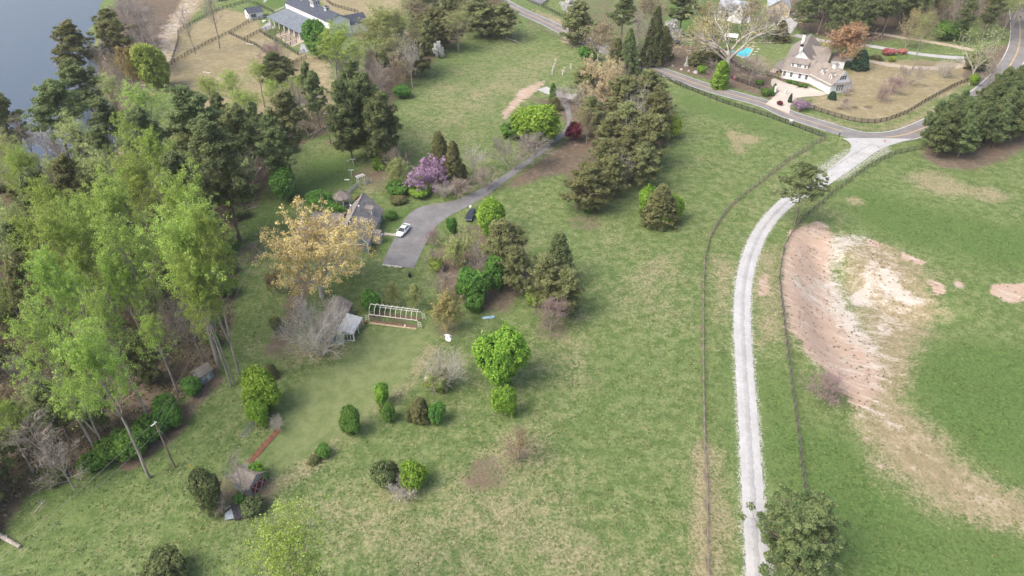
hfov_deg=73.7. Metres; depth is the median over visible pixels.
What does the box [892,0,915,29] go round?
pine tree
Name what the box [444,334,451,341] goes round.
white tarp
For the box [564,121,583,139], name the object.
ornamental maple
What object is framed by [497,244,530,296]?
pine tree
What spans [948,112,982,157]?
pine tree
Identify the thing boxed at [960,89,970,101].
pine tree
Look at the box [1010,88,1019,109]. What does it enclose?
pine tree
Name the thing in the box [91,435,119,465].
shrub
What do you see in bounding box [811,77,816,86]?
garage door
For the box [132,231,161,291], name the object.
young poplar
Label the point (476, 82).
ground
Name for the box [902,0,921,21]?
pine tree
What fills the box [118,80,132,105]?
bare tree
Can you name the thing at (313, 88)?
pine tree
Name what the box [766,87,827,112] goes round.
concrete drive
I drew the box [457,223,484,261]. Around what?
sapling clump
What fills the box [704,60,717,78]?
bare tree
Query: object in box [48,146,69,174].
bare tree
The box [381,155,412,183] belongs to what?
budding tree
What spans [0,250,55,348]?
pine tree
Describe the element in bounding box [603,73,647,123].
pine tree
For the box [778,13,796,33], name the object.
concrete court
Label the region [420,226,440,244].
bare tree
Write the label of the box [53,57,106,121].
pine tree
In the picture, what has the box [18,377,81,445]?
pine tree
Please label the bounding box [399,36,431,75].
pine tree
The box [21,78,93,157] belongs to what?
pine tree
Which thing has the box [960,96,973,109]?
pine tree
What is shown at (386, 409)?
shrub
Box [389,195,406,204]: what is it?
shrub
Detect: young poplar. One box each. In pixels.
[0,130,42,181]
[0,195,40,257]
[0,277,26,324]
[0,309,9,361]
[0,397,52,474]
[5,165,34,208]
[27,238,59,287]
[44,152,56,179]
[46,371,104,440]
[54,108,95,158]
[63,186,95,230]
[72,168,99,202]
[73,138,128,231]
[85,269,111,301]
[91,71,129,120]
[127,310,182,392]
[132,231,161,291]
[192,74,226,100]
[208,67,251,100]
[221,100,251,173]
[222,87,262,112]
[225,488,337,575]
[242,58,283,107]
[255,78,286,106]
[280,73,305,110]
[345,44,368,70]
[374,33,410,80]
[441,7,477,51]
[902,9,942,68]
[941,0,956,18]
[1000,0,1023,39]
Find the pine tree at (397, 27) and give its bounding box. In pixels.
[390,14,408,46]
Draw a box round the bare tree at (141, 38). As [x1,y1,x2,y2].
[127,27,157,47]
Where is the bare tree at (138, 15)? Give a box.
[120,0,162,40]
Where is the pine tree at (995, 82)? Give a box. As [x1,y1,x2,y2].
[975,78,1001,96]
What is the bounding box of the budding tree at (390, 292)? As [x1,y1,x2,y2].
[380,281,400,306]
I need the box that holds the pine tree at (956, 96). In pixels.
[946,94,962,106]
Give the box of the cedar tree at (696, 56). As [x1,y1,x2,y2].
[688,47,714,66]
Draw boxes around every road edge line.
[508,0,1010,132]
[522,15,1023,138]
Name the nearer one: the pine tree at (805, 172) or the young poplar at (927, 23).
the pine tree at (805, 172)
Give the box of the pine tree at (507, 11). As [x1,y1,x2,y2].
[483,1,522,38]
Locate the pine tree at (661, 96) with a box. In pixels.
[636,90,677,131]
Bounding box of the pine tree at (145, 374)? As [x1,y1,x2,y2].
[116,328,164,385]
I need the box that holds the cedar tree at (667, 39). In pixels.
[654,25,673,61]
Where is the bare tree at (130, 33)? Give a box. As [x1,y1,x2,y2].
[123,24,138,45]
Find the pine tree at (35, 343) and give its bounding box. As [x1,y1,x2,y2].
[20,320,81,368]
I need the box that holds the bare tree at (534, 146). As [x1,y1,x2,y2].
[513,131,556,164]
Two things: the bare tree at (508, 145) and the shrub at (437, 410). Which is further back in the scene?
the bare tree at (508, 145)
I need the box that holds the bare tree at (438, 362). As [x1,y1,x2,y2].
[419,345,467,392]
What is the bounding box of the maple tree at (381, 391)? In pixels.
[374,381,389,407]
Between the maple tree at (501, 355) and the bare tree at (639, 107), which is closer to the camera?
the maple tree at (501, 355)
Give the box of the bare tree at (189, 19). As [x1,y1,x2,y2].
[172,1,196,54]
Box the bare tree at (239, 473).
[212,448,253,494]
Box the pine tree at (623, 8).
[605,0,639,39]
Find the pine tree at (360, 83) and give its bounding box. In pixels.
[348,71,378,137]
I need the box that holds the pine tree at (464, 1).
[458,0,466,29]
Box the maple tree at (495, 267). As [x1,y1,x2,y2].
[484,254,507,290]
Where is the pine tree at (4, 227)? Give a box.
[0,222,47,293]
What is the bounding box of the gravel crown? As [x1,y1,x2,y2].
[740,143,872,575]
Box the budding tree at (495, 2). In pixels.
[480,0,501,17]
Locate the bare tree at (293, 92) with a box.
[285,74,302,121]
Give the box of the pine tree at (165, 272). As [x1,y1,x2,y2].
[148,233,179,276]
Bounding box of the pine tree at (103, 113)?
[86,96,127,153]
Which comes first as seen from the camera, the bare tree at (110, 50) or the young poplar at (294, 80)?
the young poplar at (294, 80)
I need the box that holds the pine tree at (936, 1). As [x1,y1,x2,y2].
[927,0,942,12]
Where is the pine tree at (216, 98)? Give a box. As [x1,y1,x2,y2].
[204,91,229,131]
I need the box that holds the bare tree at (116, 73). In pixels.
[103,62,125,108]
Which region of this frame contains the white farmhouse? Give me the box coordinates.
[717,0,751,22]
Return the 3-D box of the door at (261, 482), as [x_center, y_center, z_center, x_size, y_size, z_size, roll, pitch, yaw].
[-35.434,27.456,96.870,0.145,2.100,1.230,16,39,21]
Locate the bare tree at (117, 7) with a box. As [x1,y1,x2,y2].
[98,0,147,37]
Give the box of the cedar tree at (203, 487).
[186,465,221,518]
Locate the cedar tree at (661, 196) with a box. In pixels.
[639,183,681,230]
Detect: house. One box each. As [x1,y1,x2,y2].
[296,192,383,252]
[767,32,852,93]
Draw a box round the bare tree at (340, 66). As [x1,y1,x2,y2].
[323,51,364,78]
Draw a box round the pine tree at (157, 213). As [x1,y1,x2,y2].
[142,203,168,237]
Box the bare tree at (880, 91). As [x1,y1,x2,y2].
[876,85,895,103]
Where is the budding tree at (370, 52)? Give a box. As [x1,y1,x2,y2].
[365,46,378,81]
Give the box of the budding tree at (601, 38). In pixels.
[576,17,622,67]
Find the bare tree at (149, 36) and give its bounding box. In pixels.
[131,27,161,49]
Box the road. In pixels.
[504,0,1023,141]
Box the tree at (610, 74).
[578,52,624,102]
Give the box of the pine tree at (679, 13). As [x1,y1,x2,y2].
[664,0,702,27]
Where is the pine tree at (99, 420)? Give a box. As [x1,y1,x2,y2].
[54,362,117,431]
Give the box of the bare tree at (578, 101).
[573,93,585,109]
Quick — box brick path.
[244,427,280,463]
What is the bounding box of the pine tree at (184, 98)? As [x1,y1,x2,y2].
[163,84,227,174]
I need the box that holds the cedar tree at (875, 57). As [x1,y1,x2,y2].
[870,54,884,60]
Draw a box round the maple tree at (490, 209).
[475,196,505,237]
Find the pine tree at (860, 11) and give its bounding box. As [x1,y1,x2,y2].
[845,0,871,37]
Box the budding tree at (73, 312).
[61,298,88,338]
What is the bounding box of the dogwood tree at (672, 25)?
[665,19,682,42]
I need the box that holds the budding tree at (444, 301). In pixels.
[421,285,465,333]
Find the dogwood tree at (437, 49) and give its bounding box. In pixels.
[432,40,444,57]
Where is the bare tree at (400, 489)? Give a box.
[385,472,419,503]
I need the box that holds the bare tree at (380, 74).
[358,59,391,90]
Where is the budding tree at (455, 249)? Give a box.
[437,233,466,266]
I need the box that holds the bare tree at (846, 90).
[841,86,851,94]
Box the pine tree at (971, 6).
[955,0,980,44]
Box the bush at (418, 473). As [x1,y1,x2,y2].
[399,459,428,493]
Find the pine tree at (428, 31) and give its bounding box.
[420,18,437,50]
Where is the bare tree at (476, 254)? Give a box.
[468,240,487,269]
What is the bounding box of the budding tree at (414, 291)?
[406,283,427,309]
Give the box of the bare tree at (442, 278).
[424,267,459,295]
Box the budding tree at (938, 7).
[921,0,946,29]
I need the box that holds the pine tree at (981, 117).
[960,111,988,153]
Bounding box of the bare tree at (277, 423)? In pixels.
[268,413,283,430]
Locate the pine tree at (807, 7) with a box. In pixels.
[790,0,819,33]
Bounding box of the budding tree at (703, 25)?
[684,16,724,50]
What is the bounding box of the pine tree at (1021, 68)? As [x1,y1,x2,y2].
[1012,65,1023,77]
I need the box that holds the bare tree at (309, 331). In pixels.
[269,289,357,360]
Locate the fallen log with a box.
[0,532,21,547]
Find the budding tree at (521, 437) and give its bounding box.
[497,422,538,473]
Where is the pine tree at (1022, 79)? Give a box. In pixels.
[1017,76,1023,96]
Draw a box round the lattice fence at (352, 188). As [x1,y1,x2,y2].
[348,182,358,192]
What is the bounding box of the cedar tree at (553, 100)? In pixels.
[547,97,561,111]
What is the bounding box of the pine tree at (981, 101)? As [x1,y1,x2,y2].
[979,99,990,125]
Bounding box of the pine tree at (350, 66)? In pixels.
[336,58,362,99]
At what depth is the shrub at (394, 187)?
166.16 m
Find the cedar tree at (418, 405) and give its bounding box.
[406,397,429,425]
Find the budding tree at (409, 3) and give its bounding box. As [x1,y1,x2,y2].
[399,0,432,27]
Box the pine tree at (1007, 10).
[1000,0,1018,26]
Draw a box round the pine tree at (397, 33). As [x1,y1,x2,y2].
[395,27,408,59]
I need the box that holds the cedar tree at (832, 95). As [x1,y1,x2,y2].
[827,91,836,100]
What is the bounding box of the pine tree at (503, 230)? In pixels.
[476,218,536,273]
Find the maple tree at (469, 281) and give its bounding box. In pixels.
[454,264,491,297]
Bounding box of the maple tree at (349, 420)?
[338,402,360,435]
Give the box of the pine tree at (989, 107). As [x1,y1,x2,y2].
[978,100,996,143]
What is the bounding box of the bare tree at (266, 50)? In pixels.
[247,37,289,64]
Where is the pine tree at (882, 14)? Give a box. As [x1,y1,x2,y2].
[870,0,886,31]
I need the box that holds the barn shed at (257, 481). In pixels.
[230,463,266,495]
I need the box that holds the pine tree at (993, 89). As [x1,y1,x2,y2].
[980,87,997,100]
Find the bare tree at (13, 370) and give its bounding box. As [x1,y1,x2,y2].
[0,348,50,393]
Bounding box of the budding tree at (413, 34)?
[407,26,419,40]
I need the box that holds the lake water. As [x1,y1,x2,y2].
[0,0,120,176]
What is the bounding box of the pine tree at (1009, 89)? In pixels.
[1003,86,1017,99]
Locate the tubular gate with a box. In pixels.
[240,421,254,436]
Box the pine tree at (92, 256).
[82,235,111,275]
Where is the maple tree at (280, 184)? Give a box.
[267,165,295,199]
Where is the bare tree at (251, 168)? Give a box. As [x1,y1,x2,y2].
[236,147,261,203]
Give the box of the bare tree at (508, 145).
[483,131,547,169]
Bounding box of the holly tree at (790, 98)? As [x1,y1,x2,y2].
[787,93,792,102]
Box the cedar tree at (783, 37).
[770,20,791,43]
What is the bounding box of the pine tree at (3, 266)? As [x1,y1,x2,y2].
[0,239,23,279]
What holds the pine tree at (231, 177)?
on the ground at (476, 82)
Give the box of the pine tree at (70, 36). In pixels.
[49,19,93,65]
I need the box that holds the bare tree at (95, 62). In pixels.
[85,51,105,75]
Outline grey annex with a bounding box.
[766,0,791,16]
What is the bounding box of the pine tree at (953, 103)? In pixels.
[947,98,963,132]
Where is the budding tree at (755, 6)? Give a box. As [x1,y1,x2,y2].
[734,0,768,35]
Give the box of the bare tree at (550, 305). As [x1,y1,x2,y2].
[531,293,573,330]
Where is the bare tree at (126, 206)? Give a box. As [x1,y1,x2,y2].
[115,196,135,224]
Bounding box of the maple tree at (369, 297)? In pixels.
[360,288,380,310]
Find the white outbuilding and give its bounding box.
[243,6,264,19]
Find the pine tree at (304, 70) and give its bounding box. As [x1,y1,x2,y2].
[297,60,312,119]
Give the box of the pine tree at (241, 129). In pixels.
[220,102,260,191]
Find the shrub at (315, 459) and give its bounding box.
[306,454,320,466]
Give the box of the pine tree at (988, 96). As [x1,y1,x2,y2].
[979,89,994,102]
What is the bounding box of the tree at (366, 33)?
[350,12,401,72]
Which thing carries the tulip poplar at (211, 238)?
on the ground at (476, 82)
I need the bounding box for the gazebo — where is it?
[332,190,351,208]
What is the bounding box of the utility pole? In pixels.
[151,421,175,467]
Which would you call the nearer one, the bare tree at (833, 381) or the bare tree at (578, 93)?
the bare tree at (833, 381)
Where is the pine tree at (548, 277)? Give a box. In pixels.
[519,253,574,307]
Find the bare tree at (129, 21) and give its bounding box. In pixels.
[115,4,150,30]
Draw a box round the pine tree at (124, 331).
[81,310,137,364]
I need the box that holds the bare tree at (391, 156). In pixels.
[380,144,410,167]
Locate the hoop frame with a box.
[365,303,425,328]
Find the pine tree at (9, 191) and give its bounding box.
[3,184,37,212]
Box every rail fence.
[170,14,268,64]
[170,29,178,60]
[178,0,272,32]
[228,31,279,56]
[244,26,271,38]
[259,29,304,53]
[326,0,355,11]
[528,0,547,5]
[528,20,573,44]
[542,4,568,20]
[628,62,826,136]
[702,135,825,575]
[728,73,768,88]
[730,60,778,77]
[779,144,928,488]
[809,78,967,122]
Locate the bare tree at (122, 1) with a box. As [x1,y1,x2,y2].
[105,0,144,40]
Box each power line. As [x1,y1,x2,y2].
[2,431,157,569]
[3,434,140,555]
[155,177,291,419]
[161,118,325,425]
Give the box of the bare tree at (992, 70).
[976,58,1002,86]
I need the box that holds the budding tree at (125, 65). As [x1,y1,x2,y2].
[102,41,147,87]
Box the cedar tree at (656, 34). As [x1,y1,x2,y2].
[638,6,665,67]
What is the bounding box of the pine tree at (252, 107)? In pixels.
[244,101,262,132]
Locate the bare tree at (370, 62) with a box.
[359,53,381,82]
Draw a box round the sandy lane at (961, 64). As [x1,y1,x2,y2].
[830,58,969,69]
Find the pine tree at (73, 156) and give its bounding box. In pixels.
[71,151,118,200]
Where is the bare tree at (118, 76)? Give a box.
[108,67,130,92]
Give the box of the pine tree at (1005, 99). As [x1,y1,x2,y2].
[985,92,1016,141]
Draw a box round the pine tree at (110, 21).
[85,7,139,54]
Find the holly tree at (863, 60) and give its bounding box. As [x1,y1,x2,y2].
[848,49,870,71]
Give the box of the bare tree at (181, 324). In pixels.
[163,296,204,362]
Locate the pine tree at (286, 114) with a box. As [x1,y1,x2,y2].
[258,87,311,170]
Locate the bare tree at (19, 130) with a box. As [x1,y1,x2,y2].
[3,113,41,170]
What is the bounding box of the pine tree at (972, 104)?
[956,97,983,138]
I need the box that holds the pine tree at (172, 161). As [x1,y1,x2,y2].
[157,150,216,252]
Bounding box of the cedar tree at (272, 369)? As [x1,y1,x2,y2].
[266,363,279,379]
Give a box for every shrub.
[0,183,8,192]
[0,344,11,359]
[5,355,32,373]
[29,464,64,488]
[75,449,108,472]
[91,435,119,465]
[106,427,150,461]
[130,413,168,444]
[136,543,188,575]
[144,339,163,354]
[151,392,176,409]
[151,402,176,431]
[160,404,182,427]
[179,375,201,395]
[206,330,220,347]
[210,314,222,326]
[216,278,236,295]
[221,263,238,274]
[222,241,237,255]
[227,205,249,218]
[232,491,244,504]
[240,494,266,518]
[247,461,265,479]
[268,317,282,331]
[297,122,310,132]
[305,188,333,210]
[306,454,320,466]
[313,442,331,458]
[321,201,346,212]
[368,458,396,489]
[369,245,375,252]
[377,49,386,58]
[378,57,391,66]
[378,400,395,423]
[385,179,408,196]
[386,210,398,220]
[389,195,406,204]
[392,83,410,97]
[407,186,429,197]
[423,367,448,393]
[428,255,443,270]
[428,400,445,426]
[445,217,457,233]
[464,292,484,313]
[494,30,509,36]
[499,122,517,140]
[525,285,548,306]
[577,197,596,212]
[578,45,597,59]
[638,183,655,213]
[659,210,675,226]
[667,114,681,137]
[667,193,685,216]
[697,65,707,74]
[707,48,727,60]
[754,80,764,84]
[760,88,771,95]
[881,48,897,55]
[888,56,896,61]
[896,48,907,54]
[933,19,969,40]
[963,51,989,70]
[968,73,981,85]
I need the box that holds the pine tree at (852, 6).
[845,0,864,21]
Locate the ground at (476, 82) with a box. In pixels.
[0,0,1023,575]
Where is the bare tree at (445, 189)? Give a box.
[430,180,456,197]
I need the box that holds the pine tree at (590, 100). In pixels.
[570,95,607,136]
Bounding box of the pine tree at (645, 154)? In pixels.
[622,141,663,187]
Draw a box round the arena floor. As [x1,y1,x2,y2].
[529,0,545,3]
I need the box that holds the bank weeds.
[759,224,1022,468]
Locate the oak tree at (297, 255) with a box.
[251,193,380,307]
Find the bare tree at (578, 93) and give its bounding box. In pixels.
[565,82,594,109]
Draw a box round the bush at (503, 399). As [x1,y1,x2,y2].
[490,384,516,417]
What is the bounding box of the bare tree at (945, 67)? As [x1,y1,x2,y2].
[934,59,957,77]
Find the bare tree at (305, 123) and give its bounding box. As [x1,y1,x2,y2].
[296,113,314,133]
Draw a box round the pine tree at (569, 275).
[549,267,585,316]
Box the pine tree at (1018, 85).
[1011,80,1023,91]
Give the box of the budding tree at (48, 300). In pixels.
[42,293,88,326]
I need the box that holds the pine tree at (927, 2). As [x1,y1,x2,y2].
[915,0,934,29]
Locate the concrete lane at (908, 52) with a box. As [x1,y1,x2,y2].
[793,34,964,58]
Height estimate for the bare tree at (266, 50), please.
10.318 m
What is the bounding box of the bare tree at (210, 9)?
[197,0,229,47]
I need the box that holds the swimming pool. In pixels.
[736,47,753,57]
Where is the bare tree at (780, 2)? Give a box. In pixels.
[766,0,793,38]
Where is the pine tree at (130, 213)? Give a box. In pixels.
[125,185,159,225]
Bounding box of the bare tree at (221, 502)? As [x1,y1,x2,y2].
[209,487,229,512]
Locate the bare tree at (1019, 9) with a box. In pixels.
[1010,0,1023,33]
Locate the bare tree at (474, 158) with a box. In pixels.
[460,143,489,172]
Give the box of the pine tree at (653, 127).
[630,112,670,160]
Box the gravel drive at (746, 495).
[733,188,803,575]
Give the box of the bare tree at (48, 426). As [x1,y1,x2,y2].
[1,407,64,472]
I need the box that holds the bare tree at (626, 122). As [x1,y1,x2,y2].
[615,111,647,137]
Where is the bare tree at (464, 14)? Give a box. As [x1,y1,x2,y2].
[460,0,472,36]
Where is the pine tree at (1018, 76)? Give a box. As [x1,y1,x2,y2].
[1011,70,1023,82]
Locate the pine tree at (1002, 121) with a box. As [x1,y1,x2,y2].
[986,102,1016,147]
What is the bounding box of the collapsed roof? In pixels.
[225,499,246,520]
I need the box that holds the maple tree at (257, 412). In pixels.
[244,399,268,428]
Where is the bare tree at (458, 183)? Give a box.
[447,175,476,198]
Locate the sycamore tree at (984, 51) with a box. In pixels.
[945,21,1007,84]
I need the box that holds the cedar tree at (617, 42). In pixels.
[607,37,626,72]
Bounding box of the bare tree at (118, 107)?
[108,94,123,121]
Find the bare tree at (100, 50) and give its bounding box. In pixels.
[87,41,117,81]
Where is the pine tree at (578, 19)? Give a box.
[558,0,598,43]
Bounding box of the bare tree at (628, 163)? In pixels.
[617,149,634,179]
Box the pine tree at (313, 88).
[302,69,328,128]
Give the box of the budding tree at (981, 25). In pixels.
[976,0,998,35]
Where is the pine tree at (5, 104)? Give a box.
[0,92,30,146]
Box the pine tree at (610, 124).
[586,115,623,148]
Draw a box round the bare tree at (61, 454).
[29,432,86,495]
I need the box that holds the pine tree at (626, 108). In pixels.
[598,100,647,145]
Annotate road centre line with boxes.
[512,6,1019,136]
[528,12,1020,136]
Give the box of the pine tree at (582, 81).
[569,65,603,99]
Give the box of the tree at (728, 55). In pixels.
[664,0,805,67]
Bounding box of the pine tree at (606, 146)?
[580,137,628,177]
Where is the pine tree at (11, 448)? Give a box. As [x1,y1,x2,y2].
[0,399,38,459]
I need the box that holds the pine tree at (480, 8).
[460,0,502,37]
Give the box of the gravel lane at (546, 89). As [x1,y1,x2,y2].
[538,68,629,98]
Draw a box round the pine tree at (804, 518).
[736,484,850,575]
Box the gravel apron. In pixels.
[803,138,909,197]
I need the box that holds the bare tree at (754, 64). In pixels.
[729,54,774,83]
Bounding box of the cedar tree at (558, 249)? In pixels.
[538,231,579,285]
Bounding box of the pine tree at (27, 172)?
[11,166,67,230]
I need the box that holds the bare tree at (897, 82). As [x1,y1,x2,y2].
[881,76,908,92]
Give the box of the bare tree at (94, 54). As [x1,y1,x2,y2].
[85,41,103,66]
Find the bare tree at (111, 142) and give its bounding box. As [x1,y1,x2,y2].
[87,124,117,163]
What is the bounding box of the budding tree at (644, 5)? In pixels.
[636,0,670,23]
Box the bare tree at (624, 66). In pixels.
[616,60,629,75]
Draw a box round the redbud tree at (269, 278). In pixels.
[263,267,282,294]
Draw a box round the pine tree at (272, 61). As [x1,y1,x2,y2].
[253,51,299,87]
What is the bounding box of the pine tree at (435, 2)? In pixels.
[425,0,439,10]
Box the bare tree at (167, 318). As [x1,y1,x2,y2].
[141,300,187,344]
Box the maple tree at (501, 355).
[471,320,531,386]
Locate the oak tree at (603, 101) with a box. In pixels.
[578,90,608,129]
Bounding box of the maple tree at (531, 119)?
[509,103,561,142]
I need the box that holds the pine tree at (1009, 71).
[994,66,1016,80]
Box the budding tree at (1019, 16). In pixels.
[1018,5,1023,38]
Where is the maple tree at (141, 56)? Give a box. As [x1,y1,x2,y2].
[129,42,170,89]
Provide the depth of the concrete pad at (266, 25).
288.56 m
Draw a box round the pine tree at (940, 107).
[919,99,948,140]
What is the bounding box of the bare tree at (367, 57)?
[362,44,375,70]
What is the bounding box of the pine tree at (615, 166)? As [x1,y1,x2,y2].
[599,153,631,196]
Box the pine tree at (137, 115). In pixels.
[122,105,174,166]
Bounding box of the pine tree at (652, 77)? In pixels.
[627,68,672,113]
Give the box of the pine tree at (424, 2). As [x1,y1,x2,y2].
[418,0,433,14]
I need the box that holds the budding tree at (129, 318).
[114,288,161,329]
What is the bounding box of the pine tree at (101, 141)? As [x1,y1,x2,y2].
[87,124,117,184]
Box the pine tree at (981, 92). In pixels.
[975,84,992,98]
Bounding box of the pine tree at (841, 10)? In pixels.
[824,0,855,33]
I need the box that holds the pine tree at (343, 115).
[324,79,368,160]
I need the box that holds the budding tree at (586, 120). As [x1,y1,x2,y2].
[578,105,596,144]
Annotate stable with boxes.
[266,0,366,39]
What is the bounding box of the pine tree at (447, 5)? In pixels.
[440,0,459,27]
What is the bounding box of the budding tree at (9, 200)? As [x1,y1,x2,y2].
[0,194,26,218]
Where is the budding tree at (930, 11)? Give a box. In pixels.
[913,3,937,36]
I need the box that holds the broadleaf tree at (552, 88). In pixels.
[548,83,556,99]
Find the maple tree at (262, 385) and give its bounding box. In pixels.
[238,364,281,412]
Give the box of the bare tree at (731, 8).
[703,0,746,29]
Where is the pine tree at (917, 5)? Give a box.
[909,0,937,26]
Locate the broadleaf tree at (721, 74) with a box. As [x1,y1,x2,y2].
[709,60,730,89]
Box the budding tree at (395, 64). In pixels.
[385,55,410,83]
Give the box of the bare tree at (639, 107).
[620,78,651,126]
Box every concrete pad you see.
[261,22,273,30]
[275,29,303,46]
[299,44,307,53]
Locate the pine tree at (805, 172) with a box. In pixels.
[770,160,837,224]
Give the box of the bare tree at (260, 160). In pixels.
[252,151,266,177]
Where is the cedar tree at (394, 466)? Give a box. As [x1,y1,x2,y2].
[386,460,400,486]
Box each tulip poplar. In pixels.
[0,134,49,229]
[0,286,93,448]
[1,173,90,304]
[14,208,96,314]
[16,245,111,385]
[47,191,125,335]
[48,314,150,478]
[56,161,160,278]
[71,277,147,413]
[87,197,170,367]
[92,233,157,370]
[102,112,162,191]
[106,137,167,278]
[108,75,175,130]
[129,126,184,186]
[131,184,234,369]
[145,152,218,331]
[161,237,235,384]
[171,202,248,375]
[171,273,231,386]
[303,18,377,78]
[355,0,426,75]
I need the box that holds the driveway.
[382,99,571,267]
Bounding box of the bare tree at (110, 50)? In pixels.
[101,39,115,70]
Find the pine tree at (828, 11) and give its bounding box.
[820,0,838,27]
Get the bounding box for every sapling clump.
[0,154,11,186]
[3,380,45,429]
[21,151,42,169]
[40,153,55,183]
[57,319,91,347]
[105,150,129,177]
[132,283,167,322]
[243,159,256,187]
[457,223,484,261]
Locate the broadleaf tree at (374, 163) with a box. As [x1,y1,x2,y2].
[371,146,391,171]
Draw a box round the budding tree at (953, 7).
[946,0,967,21]
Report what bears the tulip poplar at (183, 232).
on the ground at (476, 82)
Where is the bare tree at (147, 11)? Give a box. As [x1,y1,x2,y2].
[141,0,153,27]
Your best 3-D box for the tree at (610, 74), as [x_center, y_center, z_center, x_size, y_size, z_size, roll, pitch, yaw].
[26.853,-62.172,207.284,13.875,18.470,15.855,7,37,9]
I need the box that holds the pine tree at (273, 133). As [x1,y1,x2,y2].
[251,112,297,170]
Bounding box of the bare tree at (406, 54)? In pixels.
[389,24,421,86]
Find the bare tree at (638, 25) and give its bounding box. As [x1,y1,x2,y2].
[624,8,652,52]
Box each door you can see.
[251,480,259,494]
[257,474,265,487]
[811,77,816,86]
[820,83,826,91]
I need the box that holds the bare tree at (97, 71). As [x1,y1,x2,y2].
[94,64,107,96]
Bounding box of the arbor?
[355,173,364,186]
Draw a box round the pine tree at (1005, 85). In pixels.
[996,76,1012,100]
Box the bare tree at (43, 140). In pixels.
[22,106,59,155]
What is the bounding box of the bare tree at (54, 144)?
[37,137,69,160]
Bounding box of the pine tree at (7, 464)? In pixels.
[0,448,20,500]
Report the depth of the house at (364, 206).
150.49 m
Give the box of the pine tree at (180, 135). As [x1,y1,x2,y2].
[159,110,200,192]
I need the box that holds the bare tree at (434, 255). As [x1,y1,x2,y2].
[422,247,441,264]
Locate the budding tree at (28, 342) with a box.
[19,322,45,364]
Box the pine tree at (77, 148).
[66,127,93,163]
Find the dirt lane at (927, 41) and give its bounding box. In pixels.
[867,31,973,50]
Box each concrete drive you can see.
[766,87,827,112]
[771,78,797,91]
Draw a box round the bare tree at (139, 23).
[122,16,158,45]
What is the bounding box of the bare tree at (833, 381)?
[795,365,849,407]
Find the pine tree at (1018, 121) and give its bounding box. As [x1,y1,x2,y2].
[1009,100,1023,142]
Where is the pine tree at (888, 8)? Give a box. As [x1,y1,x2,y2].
[881,0,905,35]
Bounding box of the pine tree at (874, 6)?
[862,0,882,30]
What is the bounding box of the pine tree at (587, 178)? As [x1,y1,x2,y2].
[557,160,616,209]
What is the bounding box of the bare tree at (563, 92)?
[551,83,574,103]
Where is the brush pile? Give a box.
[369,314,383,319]
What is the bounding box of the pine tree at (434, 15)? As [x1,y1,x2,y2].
[413,6,462,46]
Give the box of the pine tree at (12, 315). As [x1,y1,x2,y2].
[0,278,35,334]
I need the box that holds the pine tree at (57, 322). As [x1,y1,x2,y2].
[27,296,62,326]
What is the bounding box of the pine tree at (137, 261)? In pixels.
[120,247,153,275]
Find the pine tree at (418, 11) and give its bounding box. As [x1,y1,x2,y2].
[408,4,421,27]
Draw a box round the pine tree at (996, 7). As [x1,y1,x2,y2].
[979,0,1007,39]
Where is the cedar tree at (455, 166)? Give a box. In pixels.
[442,140,468,190]
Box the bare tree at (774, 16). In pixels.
[749,6,791,40]
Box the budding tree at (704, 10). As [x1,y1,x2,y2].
[692,0,732,29]
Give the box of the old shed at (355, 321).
[313,296,363,343]
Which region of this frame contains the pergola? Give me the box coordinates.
[723,33,737,41]
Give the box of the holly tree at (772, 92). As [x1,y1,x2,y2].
[769,86,774,95]
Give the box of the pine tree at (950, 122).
[927,106,962,156]
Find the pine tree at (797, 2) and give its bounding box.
[792,1,815,28]
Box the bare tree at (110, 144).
[81,134,126,156]
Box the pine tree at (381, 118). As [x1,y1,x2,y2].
[361,90,403,162]
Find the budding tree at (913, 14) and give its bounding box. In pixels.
[897,4,926,47]
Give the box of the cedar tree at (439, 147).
[428,130,450,184]
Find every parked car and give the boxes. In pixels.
[395,223,410,236]
[465,208,475,220]
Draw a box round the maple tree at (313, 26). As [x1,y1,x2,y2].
[300,18,330,58]
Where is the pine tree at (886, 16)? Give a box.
[882,2,899,28]
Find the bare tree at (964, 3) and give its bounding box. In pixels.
[945,0,966,39]
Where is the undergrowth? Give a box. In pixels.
[0,104,336,528]
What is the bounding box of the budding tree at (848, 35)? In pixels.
[813,21,881,59]
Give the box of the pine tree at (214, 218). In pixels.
[195,195,223,239]
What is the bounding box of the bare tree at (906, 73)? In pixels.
[894,65,934,84]
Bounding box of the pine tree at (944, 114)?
[922,110,952,151]
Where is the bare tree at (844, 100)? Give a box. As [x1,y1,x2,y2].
[838,96,852,109]
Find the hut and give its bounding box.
[190,362,213,384]
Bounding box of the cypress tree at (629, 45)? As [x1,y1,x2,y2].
[615,28,640,74]
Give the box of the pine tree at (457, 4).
[453,0,459,10]
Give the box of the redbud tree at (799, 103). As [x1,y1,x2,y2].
[790,98,812,109]
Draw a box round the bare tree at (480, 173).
[468,164,503,189]
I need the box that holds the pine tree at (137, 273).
[105,261,165,315]
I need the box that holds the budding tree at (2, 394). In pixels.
[0,380,29,412]
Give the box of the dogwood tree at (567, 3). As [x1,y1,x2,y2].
[560,0,573,13]
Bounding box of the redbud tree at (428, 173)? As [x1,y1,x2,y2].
[402,153,447,192]
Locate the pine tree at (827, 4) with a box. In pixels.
[816,0,838,35]
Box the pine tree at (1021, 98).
[1008,93,1023,133]
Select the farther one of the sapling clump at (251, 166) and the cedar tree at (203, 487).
the sapling clump at (251, 166)
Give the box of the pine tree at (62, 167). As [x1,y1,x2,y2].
[49,152,96,218]
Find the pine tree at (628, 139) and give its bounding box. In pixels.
[611,124,649,178]
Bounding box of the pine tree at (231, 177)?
[184,118,259,241]
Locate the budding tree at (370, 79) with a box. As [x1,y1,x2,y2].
[366,70,377,95]

